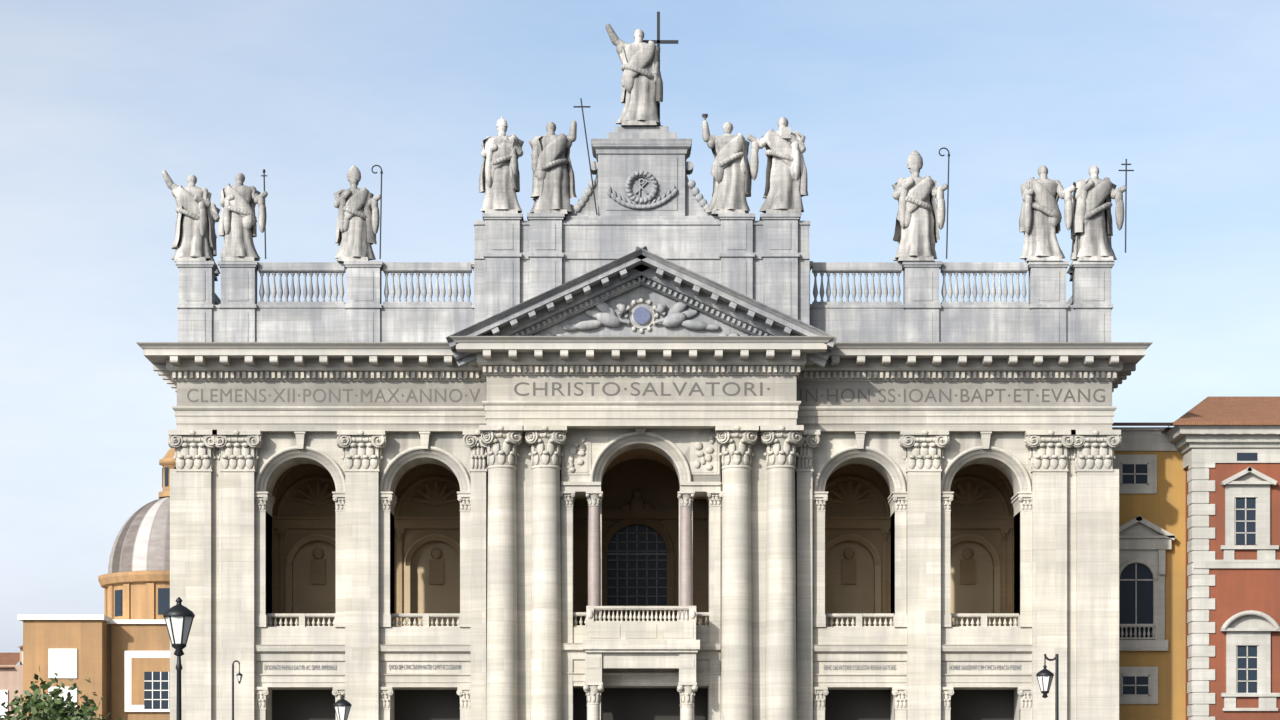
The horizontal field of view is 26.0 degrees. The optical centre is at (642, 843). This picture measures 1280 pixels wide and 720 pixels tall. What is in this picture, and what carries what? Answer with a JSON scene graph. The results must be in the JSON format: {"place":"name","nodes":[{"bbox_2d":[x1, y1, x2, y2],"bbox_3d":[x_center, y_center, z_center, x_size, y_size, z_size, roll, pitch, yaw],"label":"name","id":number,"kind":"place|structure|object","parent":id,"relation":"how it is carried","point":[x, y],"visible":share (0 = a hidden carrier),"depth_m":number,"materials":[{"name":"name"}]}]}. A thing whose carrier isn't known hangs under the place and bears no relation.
{"place":"outdoors","nodes":[
{"label":"outdoors","id":0,"kind":"place"},
{"bbox_2d":[0,647,22,719],"bbox_3d":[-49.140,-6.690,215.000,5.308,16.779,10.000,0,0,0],"label":"house","id":1,"kind":"structure","parent":0,"point":[11,680],"depth_m":210.00,"materials":[{"name":"pink paint"}]},
{"bbox_2d":[0,645,22,667],"bbox_3d":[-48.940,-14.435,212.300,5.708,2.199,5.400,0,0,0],"label":"house roof","id":2,"kind":"structure","parent":1,"relation":"on","point":[9,658],"depth_m":212.50,"materials":[{"name":"tile"}]},
{"bbox_2d":[0,0,1279,664],"label":"sky","id":3,"kind":"structure","parent":0,"point":[99,98],"materials":[{"name":"blue"}]},
{"bbox_2d":[1114,451,1185,719],"bbox_3d":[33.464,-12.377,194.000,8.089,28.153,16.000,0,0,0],"label":"building wall","id":4,"kind":"structure","parent":0,"point":[1164,507],"depth_m":186.00,"materials":[{"name":"paint"}]},
{"bbox_2d":[1186,463,1279,719],"bbox_3d":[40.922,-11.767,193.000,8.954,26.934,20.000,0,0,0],"label":"orange palace block","id":5,"kind":"structure","parent":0,"point":[1232,592],"depth_m":183.00,"materials":[{"name":"paint"}]},
{"label":"piazza ground","id":6,"kind":"structure","parent":0,"visible":0},
{"bbox_2d":[0,700,72,719],"bbox_3d":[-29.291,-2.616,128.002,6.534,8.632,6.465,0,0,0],"label":"leaves","id":7,"kind":"object","parent":6,"relation":"on","point":[7,717],"visible":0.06,"depth_m":125.66,"materials":[{"name":"green plant"}]},
{"bbox_2d":[0,666,109,719],"bbox_3d":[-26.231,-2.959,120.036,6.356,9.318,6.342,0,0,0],"label":"tree","id":8,"kind":"object","parent":6,"relation":"on","point":[48,706],"visible":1,"depth_m":119.30,"materials":[{"name":"green plant"}]},
{"bbox_2d":[5,690,120,719],"bbox_3d":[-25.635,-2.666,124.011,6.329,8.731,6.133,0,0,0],"label":"tree","id":9,"kind":"object","parent":6,"relation":"on","point":[28,695],"visible":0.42,"depth_m":123.06,"materials":[{"name":"green plant"}]},
{"bbox_2d":[23,620,169,719],"bbox_3d":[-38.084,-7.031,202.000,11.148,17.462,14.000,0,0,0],"label":"ochre house","id":10,"kind":"structure","parent":6,"relation":"on","point":[89,640],"depth_m":195.00,"materials":[{"name":"paint"}]},
{"bbox_2d":[0,615,169,717],"bbox_3d":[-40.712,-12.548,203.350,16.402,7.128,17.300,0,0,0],"label":"house trim","id":11,"kind":"structure","parent":10,"relation":"attached to","point":[62,663],"depth_m":196.69,"materials":[{"name":"white paint"}]},
{"bbox_2d":[98,448,175,618],"bbox_3d":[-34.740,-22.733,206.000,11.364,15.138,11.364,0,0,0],"label":"chapel dome","id":12,"kind":"structure","parent":11,"relation":"on","point":[134,582],"depth_m":201.75,"materials":[{"name":"paint"}]},
{"bbox_2d":[144,672,169,708],"bbox_3d":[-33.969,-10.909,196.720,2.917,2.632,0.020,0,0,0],"label":"window","id":13,"kind":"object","parent":10,"relation":"attached to","point":[156,686],"visible":0.64,"depth_m":196.71,"materials":[{"name":"glass"}]},
{"bbox_2d":[110,624,110,719],"bbox_3d":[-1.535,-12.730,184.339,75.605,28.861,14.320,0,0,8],"label":"rain pipes","id":14,"kind":"object","parent":6,"relation":"on","point":[110,671],"visible":0.2,"depth_m":196.79,"materials":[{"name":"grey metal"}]},
{"bbox_2d":[163,597,194,719],"bbox_3d":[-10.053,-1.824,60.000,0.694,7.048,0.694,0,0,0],"label":"street lamp","id":15,"kind":"object","parent":6,"relation":"on","point":[178,617],"visible":1,"depth_m":59.89,"materials":[{"name":"grey metal"}]},
{"bbox_2d":[232,660,242,719],"bbox_3d":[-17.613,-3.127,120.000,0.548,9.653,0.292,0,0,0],"label":"street lamp","id":16,"kind":"object","parent":6,"relation":"on","point":[239,675],"visible":1,"depth_m":119.96,"materials":[{"name":"grey metal"}]},
{"bbox_2d":[334,695,350,719],"bbox_3d":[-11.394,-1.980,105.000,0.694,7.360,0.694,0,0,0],"label":"street lamp","id":17,"kind":"object","parent":6,"relation":"on","point":[342,706],"visible":1,"depth_m":104.82,"materials":[{"name":"white glass"}]},
{"bbox_2d":[136,336,1152,719],"bbox_3d":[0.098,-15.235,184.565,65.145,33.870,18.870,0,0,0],"label":"church facade","id":18,"kind":"structure","parent":6,"relation":"on","point":[766,640],"depth_m":179.55,"materials":[{"name":"beige stone"}]},
{"bbox_2d":[162,170,215,261],"bbox_3d":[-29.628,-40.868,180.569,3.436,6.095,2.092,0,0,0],"label":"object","id":19,"kind":"object","parent":18,"relation":"on","point":[194,234],"visible":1,"depth_m":179.94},
{"bbox_2d":[209,203,220,280],"bbox_3d":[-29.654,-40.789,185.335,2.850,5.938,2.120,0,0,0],"label":"statue return","id":20,"kind":"object","parent":18,"relation":"on","point":[214,210],"visible":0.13,"depth_m":185.06,"materials":[{"name":"stone"}]},
{"bbox_2d":[218,169,267,260],"bbox_3d":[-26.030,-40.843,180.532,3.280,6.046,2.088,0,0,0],"label":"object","id":21,"kind":"object","parent":18,"relation":"on","point":[237,226],"visible":1,"depth_m":179.93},
{"bbox_2d":[264,665,336,669],"bbox_3d":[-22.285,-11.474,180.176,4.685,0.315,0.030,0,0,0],"label":"inscription","id":22,"kind":"object","parent":18,"relation":"attached to","point":[313,667],"visible":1,"depth_m":180.16,"materials":[{"name":"grey stone"}]},
{"bbox_2d":[187,389,479,401],"bbox_3d":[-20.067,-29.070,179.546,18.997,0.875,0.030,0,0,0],"label":"inscription","id":23,"kind":"object","parent":18,"relation":"attached to","point":[338,400],"visible":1,"depth_m":179.53,"materials":[{"name":"grey stone"}]},
{"bbox_2d":[334,165,382,261],"bbox_3d":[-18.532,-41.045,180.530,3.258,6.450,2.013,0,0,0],"label":"bishop statue","id":24,"kind":"object","parent":18,"relation":"on","point":[357,223],"visible":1,"depth_m":179.98,"materials":[{"name":"stone"}]},
{"bbox_2d":[389,665,460,668],"bbox_3d":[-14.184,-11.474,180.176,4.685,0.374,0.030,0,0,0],"label":"inscription","id":25,"kind":"object","parent":18,"relation":"attached to","point":[425,666],"visible":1,"depth_m":180.16,"materials":[{"name":"grey stone"}]},
{"bbox_2d":[479,116,523,212],"bbox_3d":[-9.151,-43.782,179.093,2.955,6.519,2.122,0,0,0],"label":"pope statue","id":26,"kind":"object","parent":18,"relation":"on","point":[499,175],"visible":1,"depth_m":178.41,"materials":[{"name":"stone"}]},
{"bbox_2d":[529,98,597,219],"bbox_3d":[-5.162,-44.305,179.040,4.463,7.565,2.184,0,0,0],"label":"john baptist statue","id":27,"kind":"object","parent":18,"relation":"on","point":[553,188],"visible":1,"depth_m":178.49,"materials":[{"name":"stone"}]},
{"bbox_2d":[605,23,662,125],"bbox_3d":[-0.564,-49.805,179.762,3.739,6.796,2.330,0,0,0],"label":"christ statue","id":28,"kind":"object","parent":18,"relation":"on","point":[642,89],"visible":1,"depth_m":179.12,"materials":[{"name":"stone"}]},
{"bbox_2d":[588,506,692,618],"bbox_3d":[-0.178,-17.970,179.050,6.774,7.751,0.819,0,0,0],"label":"columns","id":29,"kind":"structure","parent":18,"relation":"attached to","point":[594,572],"depth_m":178.71,"materials":[{"name":"white stone"}]},
{"bbox_2d":[624,298,658,332],"bbox_3d":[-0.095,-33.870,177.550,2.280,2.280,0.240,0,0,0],"label":"pediment medallion","id":30,"kind":"object","parent":18,"relation":"attached to","point":[641,315],"visible":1,"depth_m":177.45,"materials":[{"name":"stone"}]},
{"bbox_2d":[514,382,769,395],"bbox_3d":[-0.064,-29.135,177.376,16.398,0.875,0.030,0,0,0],"label":"inscription","id":31,"kind":"object","parent":18,"relation":"attached to","point":[653,389],"visible":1,"depth_m":177.36,"materials":[{"name":"grey stone"}]},
{"bbox_2d":[272,688,1013,719],"bbox_3d":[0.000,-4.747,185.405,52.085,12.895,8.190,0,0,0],"label":"doorways","id":32,"kind":"structure","parent":18,"relation":"attached to","point":[640,703],"depth_m":183.21,"materials":[{"name":"black"}]},
{"bbox_2d":[272,449,1013,625],"bbox_3d":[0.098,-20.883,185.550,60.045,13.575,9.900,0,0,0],"label":"basilica loggia interior","id":33,"kind":"object","parent":18,"relation":"attached to","point":[428,503],"visible":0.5,"depth_m":189.50,"materials":[{"name":"beige stone"}]},
{"bbox_2d":[574,458,707,624],"bbox_3d":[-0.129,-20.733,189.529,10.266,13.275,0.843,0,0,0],"label":"loggia back wall","id":34,"kind":"structure","parent":33,"relation":"attached to","point":[640,491],"depth_m":189.50,"materials":[{"name":"paint"}]},
{"bbox_2d":[607,524,666,604],"bbox_3d":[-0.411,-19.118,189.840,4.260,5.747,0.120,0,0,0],"label":"great window","id":35,"kind":"structure","parent":34,"relation":"attached to","point":[636,564],"depth_m":189.90,"materials":[{"name":"black glass"}]},
{"bbox_2d":[286,534,999,625],"bbox_3d":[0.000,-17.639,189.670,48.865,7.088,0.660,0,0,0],"label":"wall niches","id":36,"kind":"object","parent":33,"relation":"attached to","point":[857,597],"visible":0.69,"depth_m":190.00,"materials":[{"name":"beige stone"}]},
{"bbox_2d":[175,126,1114,367],"bbox_3d":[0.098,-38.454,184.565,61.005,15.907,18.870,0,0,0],"label":"parapet","id":37,"kind":"structure","parent":18,"relation":"on","point":[669,248],"depth_m":178.85,"materials":[{"name":"white stone"}]},
{"bbox_2d":[643,12,677,125],"bbox_3d":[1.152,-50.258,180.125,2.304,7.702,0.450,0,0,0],"label":"cross","id":38,"kind":"object","parent":18,"relation":"on","point":[658,41],"visible":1,"depth_m":180.05,"materials":[{"name":"grey metal"}]},
{"bbox_2d":[702,114,751,214],"bbox_3d":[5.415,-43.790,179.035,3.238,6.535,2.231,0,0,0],"label":"john evangelist statue","id":39,"kind":"object","parent":18,"relation":"on","point":[731,175],"visible":1,"depth_m":178.43,"materials":[{"name":"stone"}]},
{"bbox_2d":[747,117,807,214],"bbox_3d":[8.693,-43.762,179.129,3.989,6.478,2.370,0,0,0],"label":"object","id":40,"kind":"object","parent":18,"relation":"on","point":[786,185],"visible":1,"depth_m":178.44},
{"bbox_2d":[824,665,895,669],"bbox_3d":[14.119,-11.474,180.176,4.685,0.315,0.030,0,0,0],"label":"inscription","id":41,"kind":"object","parent":18,"relation":"attached to","point":[826,667],"visible":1,"depth_m":180.16,"materials":[{"name":"grey stone"}]},
{"bbox_2d":[892,147,949,261],"bbox_3d":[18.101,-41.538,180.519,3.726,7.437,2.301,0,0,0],"label":"bishop statue","id":42,"kind":"object","parent":18,"relation":"on","point":[920,220],"visible":1,"depth_m":179.88,"materials":[{"name":"stone"}]},
{"bbox_2d":[800,389,1104,401],"bbox_3d":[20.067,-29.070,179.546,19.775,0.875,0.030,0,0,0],"label":"inscription","id":43,"kind":"object","parent":18,"relation":"attached to","point":[966,395],"visible":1,"depth_m":179.53,"materials":[{"name":"grey stone"}]},
{"bbox_2d":[949,665,1021,669],"bbox_3d":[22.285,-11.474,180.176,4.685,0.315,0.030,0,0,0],"label":"inscription","id":44,"kind":"object","parent":18,"relation":"attached to","point":[983,667],"visible":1,"depth_m":180.16,"materials":[{"name":"grey stone"}]},
{"bbox_2d":[1019,165,1076,261],"bbox_3d":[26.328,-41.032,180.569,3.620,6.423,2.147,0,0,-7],"label":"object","id":45,"kind":"object","parent":18,"relation":"on","point":[1040,217],"visible":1,"depth_m":179.88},
{"bbox_2d":[1067,199,1111,280],"bbox_3d":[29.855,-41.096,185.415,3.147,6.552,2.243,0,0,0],"label":"statue return","id":46,"kind":"object","parent":18,"relation":"on","point":[1069,271],"visible":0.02,"depth_m":184.97,"materials":[{"name":"stone"}]},
{"bbox_2d":[1070,159,1133,260],"bbox_3d":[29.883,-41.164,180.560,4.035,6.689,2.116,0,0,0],"label":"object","id":47,"kind":"object","parent":18,"relation":"on","point":[1093,223],"visible":1,"depth_m":179.86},
{"bbox_2d":[1036,654,1058,719],"bbox_3d":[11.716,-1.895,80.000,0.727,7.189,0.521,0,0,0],"label":"street lamp","id":48,"kind":"object","parent":6,"relation":"on","point":[1044,676],"visible":1,"depth_m":79.96,"materials":[{"name":"grey metal"}]},
{"bbox_2d":[1112,425,1279,719],"bbox_3d":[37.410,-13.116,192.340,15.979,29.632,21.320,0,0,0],"label":"building trim","id":49,"kind":"structure","parent":6,"relation":"on","point":[1202,449],"depth_m":182.90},
{"bbox_2d":[1120,453,1256,693],"bbox_3d":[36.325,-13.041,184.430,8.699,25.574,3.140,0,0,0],"label":"windows","id":50,"kind":"structure","parent":49,"relation":"attached to","point":[1144,602],"depth_m":185.87,"materials":[{"name":"black glass"}]},
{"bbox_2d":[1112,397,1279,426],"bbox_3d":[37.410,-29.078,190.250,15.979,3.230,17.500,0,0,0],"label":"roof","id":51,"kind":"structure","parent":49,"relation":"on","point":[1236,411],"depth_m":185.01,"materials":[{"name":"orange tile"}]}
]}

